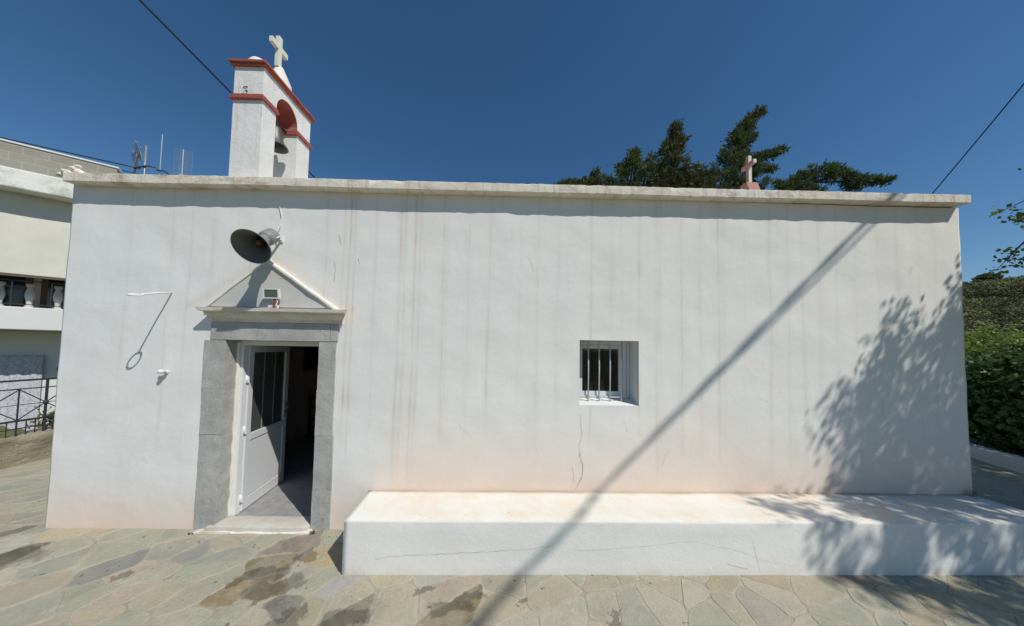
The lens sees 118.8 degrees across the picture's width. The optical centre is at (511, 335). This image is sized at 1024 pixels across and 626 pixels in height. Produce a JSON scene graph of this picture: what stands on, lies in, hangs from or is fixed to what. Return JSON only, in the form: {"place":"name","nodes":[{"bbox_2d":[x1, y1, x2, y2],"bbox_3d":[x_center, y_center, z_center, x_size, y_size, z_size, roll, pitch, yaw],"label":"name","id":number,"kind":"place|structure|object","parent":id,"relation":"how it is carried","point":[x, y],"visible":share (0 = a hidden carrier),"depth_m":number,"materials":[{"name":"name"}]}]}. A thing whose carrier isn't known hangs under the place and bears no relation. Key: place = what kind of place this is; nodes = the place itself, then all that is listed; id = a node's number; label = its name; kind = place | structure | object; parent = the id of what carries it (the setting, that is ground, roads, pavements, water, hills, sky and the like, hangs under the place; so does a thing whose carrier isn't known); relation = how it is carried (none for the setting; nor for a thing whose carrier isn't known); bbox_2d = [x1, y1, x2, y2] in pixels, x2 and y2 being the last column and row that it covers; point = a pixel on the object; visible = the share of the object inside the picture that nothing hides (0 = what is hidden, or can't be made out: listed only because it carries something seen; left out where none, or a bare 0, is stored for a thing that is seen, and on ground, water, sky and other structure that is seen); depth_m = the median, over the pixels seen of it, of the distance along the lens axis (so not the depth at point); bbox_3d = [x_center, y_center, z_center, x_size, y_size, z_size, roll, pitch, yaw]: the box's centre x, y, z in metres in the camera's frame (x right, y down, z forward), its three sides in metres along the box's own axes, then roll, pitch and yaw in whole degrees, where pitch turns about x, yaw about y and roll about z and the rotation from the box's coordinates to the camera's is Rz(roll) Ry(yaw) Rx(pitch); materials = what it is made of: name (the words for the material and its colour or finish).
{"place":"outdoors","nodes":[
{"label":"outdoors","id":0,"kind":"place"},
{"bbox_2d":[307,394,315,439],"bbox_3d":[-4.033,1.722,6.502,0.400,0.950,0.420,0,-3,14],"label":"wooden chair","id":1,"kind":"object","parent":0,"point":[310,407],"visible":0.29,"depth_m":6.35,"materials":[{"name":"brown wood"}]},
{"bbox_2d":[0,425,979,436],"bbox_3d":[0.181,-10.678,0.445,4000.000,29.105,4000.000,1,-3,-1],"label":"terrain","id":2,"kind":"structure","parent":0,"point":[2,428],"depth_m":8.51,"materials":[{"name":"green plant"}]},
{"bbox_2d":[0,426,52,468],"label":"stone wall","id":3,"kind":"structure","parent":2,"relation":"on","point":[29,446],"depth_m":4.99,"materials":[{"name":"beige stone"}]},
{"bbox_2d":[0,377,56,437],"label":"iron railing","id":4,"kind":"object","parent":3,"relation":"on","point":[46,401],"visible":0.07,"depth_m":5.07,"materials":[{"name":"metal"}]},
{"bbox_2d":[25,405,54,428],"bbox_3d":[-8.568,1.913,5.793,0.651,1.443,0.906,1,-3,-1],"label":"potted shrub","id":5,"kind":"object","parent":3,"relation":"on","point":[49,419],"visible":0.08,"depth_m":5.59,"materials":[{"name":"green plant"}]},
{"bbox_2d":[0,138,121,426],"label":"neighbouring house","id":6,"kind":"structure","parent":2,"relation":"on","point":[36,195],"depth_m":8.39,"materials":[{"name":"paint"}]},
{"bbox_2d":[0,275,33,306],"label":"balcony window","id":7,"kind":"structure","parent":6,"relation":"in","point":[19,288],"depth_m":8.77,"materials":[{"name":"black glass"}]},
{"bbox_2d":[0,355,43,430],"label":"lace curtain","id":8,"kind":"object","parent":6,"relation":"hanging from","point":[16,367],"visible":0.6,"depth_m":8.69,"materials":[{"name":"white fabric"}]},
{"bbox_2d":[39,279,64,308],"bbox_3d":[-13.475,-1.809,9.539,1.500,2.150,0.055,3,-3,-39],"label":"balcony window","id":9,"kind":"structure","parent":6,"relation":"in","point":[45,296],"depth_m":9.11,"materials":[{"name":"black glass"}]},
{"bbox_2d":[131,140,147,173],"bbox_3d":[-13.063,-5.442,10.495,0.979,2.468,0.278,0,-3,20],"label":"television aerial","id":10,"kind":"object","parent":6,"relation":"on","point":[138,155],"visible":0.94,"depth_m":10.53,"materials":[{"name":"metal"}]},
{"bbox_2d":[133,165,170,174],"bbox_3d":[-12.441,-5.071,10.706,1.256,1.706,0.056,3,-3,-39],"label":"bent pipe","id":11,"kind":"object","parent":6,"relation":"on","point":[134,170],"visible":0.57,"depth_m":10.53,"materials":[{"name":"metal"}]},
{"bbox_2d":[159,134,162,174],"bbox_3d":[-12.501,-5.678,10.741,0.020,2.980,0.020,2,-3,-24],"label":"whip aerial","id":12,"kind":"object","parent":6,"relation":"on","point":[161,154],"visible":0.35,"depth_m":10.78,"materials":[{"name":"white metal"}]},
{"bbox_2d":[173,148,192,175],"bbox_3d":[-12.094,-5.503,11.070,0.488,2.674,0.089,2,-3,-29],"label":"grid aerial","id":13,"kind":"object","parent":6,"relation":"on","point":[182,170],"visible":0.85,"depth_m":11.10,"materials":[{"name":"metal"}]},
{"bbox_2d":[0,137,140,168],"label":"overhead cable","id":14,"kind":"object","parent":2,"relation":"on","point":[68,152],"visible":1,"depth_m":9.62,"materials":[{"name":"black rubber"}]},
{"bbox_2d":[139,0,314,177],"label":"overhead cable","id":15,"kind":"object","parent":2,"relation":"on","point":[179,40],"visible":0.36,"depth_m":4.46,"materials":[{"name":"black rubber"}]},
{"bbox_2d":[45,35,972,534],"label":"chapel","id":16,"kind":"structure","parent":2,"relation":"on","point":[749,335],"depth_m":3.47,"materials":[{"name":"paint"}]},
{"bbox_2d":[126,292,172,295],"bbox_3d":[-3.753,-0.438,3.186,0.114,0.123,0.459,1,-3,-4],"label":"ring rod","id":17,"kind":"object","parent":16,"relation":"attached to","point":[135,294],"visible":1,"depth_m":3.09,"materials":[{"name":"white paint"}]},
{"bbox_2d":[157,369,169,373],"bbox_3d":[-3.826,0.397,3.320,0.080,0.049,0.106,1,-3,-1],"label":"wall hook","id":18,"kind":"object","parent":16,"relation":"attached to","point":[160,371],"depth_m":3.30,"materials":[{"name":"white paint"}]},
{"bbox_2d":[230,206,283,263],"bbox_3d":[-2.575,-1.107,3.180,0.351,0.762,0.578,1,-3,-1],"label":"horn loudspeaker","id":19,"kind":"object","parent":16,"relation":"attached to","point":[250,246],"visible":1,"depth_m":3.09,"materials":[{"name":"grey paint"}]},
{"bbox_2d":[239,346,289,511],"bbox_3d":[-3.212,1.113,4.000,0.115,1.942,0.892,1,-3,-10],"label":"door","id":20,"kind":"structure","parent":16,"relation":"in","point":[264,430],"depth_m":3.95,"materials":[{"name":"white metal"}]},
{"bbox_2d":[256,288,280,307],"bbox_3d":[-2.676,-0.387,3.326,0.232,0.263,0.083,1,-3,-1],"label":"floodlight","id":21,"kind":"object","parent":16,"relation":"on","point":[272,293],"visible":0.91,"depth_m":3.31,"materials":[{"name":"white paint"}]},
{"bbox_2d":[274,122,288,153],"bbox_3d":[-3.095,-2.617,3.967,0.290,0.369,0.288,-2,-4,44],"label":"church bell","id":22,"kind":"object","parent":16,"relation":"hanging from","point":[280,147],"visible":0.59,"depth_m":3.98,"materials":[{"name":"grey metal"}]},
{"bbox_2d":[303,341,318,370],"bbox_3d":[-4.596,0.428,6.997,0.030,0.750,0.600,1,-3,-1],"label":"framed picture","id":23,"kind":"object","parent":16,"relation":"attached to","point":[311,355],"visible":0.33,"depth_m":6.91},
{"bbox_2d":[579,341,628,401],"bbox_3d":[1.109,0.429,3.692,0.680,0.722,0.178,1,-3,-1],"label":"window","id":24,"kind":"structure","parent":16,"relation":"in","point":[604,366],"depth_m":3.74,"materials":[{"name":"white metal"}]},
{"bbox_2d":[553,166,612,185],"bbox_3d":[3.048,-2.153,13.127,3.096,10.618,0.996,1,-3,-1],"label":"conifer","id":25,"kind":"object","parent":2,"relation":"on","point":[594,178],"visible":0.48,"depth_m":13.14,"materials":[{"name":"green plant"}]},
{"bbox_2d":[605,146,658,186],"bbox_3d":[5.021,-2.520,12.979,2.613,11.404,1.371,1,-3,-1],"label":"conifer","id":26,"kind":"object","parent":2,"relation":"on","point":[635,166],"visible":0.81,"depth_m":13.02,"materials":[{"name":"green plant"}]},
{"bbox_2d":[644,118,718,188],"bbox_3d":[7.327,-3.280,13.436,3.730,13.041,1.932,1,-3,-1],"label":"conifer","id":27,"kind":"object","parent":2,"relation":"on","point":[672,175],"visible":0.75,"depth_m":13.29,"materials":[{"name":"green plant"}]},
{"bbox_2d":[691,104,790,189],"bbox_3d":[10.562,-3.761,14.012,4.803,14.164,1.834,1,-3,-1],"label":"conifer","id":28,"kind":"object","parent":2,"relation":"on","point":[740,135],"visible":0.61,"depth_m":13.98,"materials":[{"name":"green plant"}]},
{"bbox_2d":[770,159,898,191],"bbox_3d":[14.925,-2.348,13.894,5.860,11.478,1.110,1,-3,-1],"label":"conifer","id":29,"kind":"object","parent":2,"relation":"on","point":[853,180],"visible":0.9,"depth_m":13.96,"materials":[{"name":"green plant"}]},
{"bbox_2d":[972,273,1004,281],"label":"ridge tree","id":30,"kind":"object","parent":2,"relation":"on","point":[984,277],"visible":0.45,"depth_m":89.73,"materials":[{"name":"green plant"}]},
{"bbox_2d":[962,275,1023,338],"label":"hillside scrub","id":31,"kind":"object","parent":2,"relation":"on","point":[995,303],"visible":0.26,"depth_m":51.95,"materials":[{"name":"green plant"}]},
{"bbox_2d":[964,324,1023,344],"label":"garden bush","id":32,"kind":"object","parent":31,"relation":"on","point":[985,329],"visible":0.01,"depth_m":15.84,"materials":[{"name":"green plant"}]},
{"bbox_2d":[964,331,1023,426],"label":"garden bush","id":33,"kind":"object","parent":2,"relation":"on","point":[1014,343],"visible":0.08,"depth_m":8.45,"materials":[{"name":"green plant"}]},
{"bbox_2d":[964,325,1023,354],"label":"garden bush","id":34,"kind":"object","parent":2,"relation":"on","point":[978,337],"visible":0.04,"depth_m":10.43,"materials":[{"name":"green plant"}]},
{"bbox_2d":[965,341,1023,454],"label":"garden bush","id":35,"kind":"object","parent":2,"relation":"on","point":[1000,418],"visible":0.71,"depth_m":6.26,"materials":[{"name":"green plant"}]},
{"bbox_2d":[969,442,1023,473],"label":"garden kerb","id":36,"kind":"structure","parent":2,"relation":"on","point":[1012,462],"depth_m":5.61,"materials":[{"name":"paint"}]},
{"bbox_2d":[986,168,1023,322],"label":"mulberry tree","id":37,"kind":"object","parent":2,"relation":"on","point":[1019,216],"visible":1,"depth_m":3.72,"materials":[{"name":"green plant"}]},
{"bbox_2d":[0,436,1023,625],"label":"paving","id":38,"kind":"structure","parent":0,"point":[107,577],"depth_m":2.62,"materials":[{"name":"stone"}]},
{"bbox_2d":[342,490,1023,575],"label":"masonry bench","id":39,"kind":"object","parent":38,"relation":"on","point":[410,532],"visible":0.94,"depth_m":2.86,"materials":[{"name":"paint"}]},
{"bbox_2d":[0,0,1023,282],"label":"sky","id":40,"kind":"structure","parent":0,"point":[471,91],"materials":[{"name":"blue"}]},
{"bbox_2d":[932,83,1023,193],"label":"overhead cable","id":41,"kind":"object","parent":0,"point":[980,136],"visible":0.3,"depth_m":6.68,"materials":[{"name":"black rubber"}]}
]}

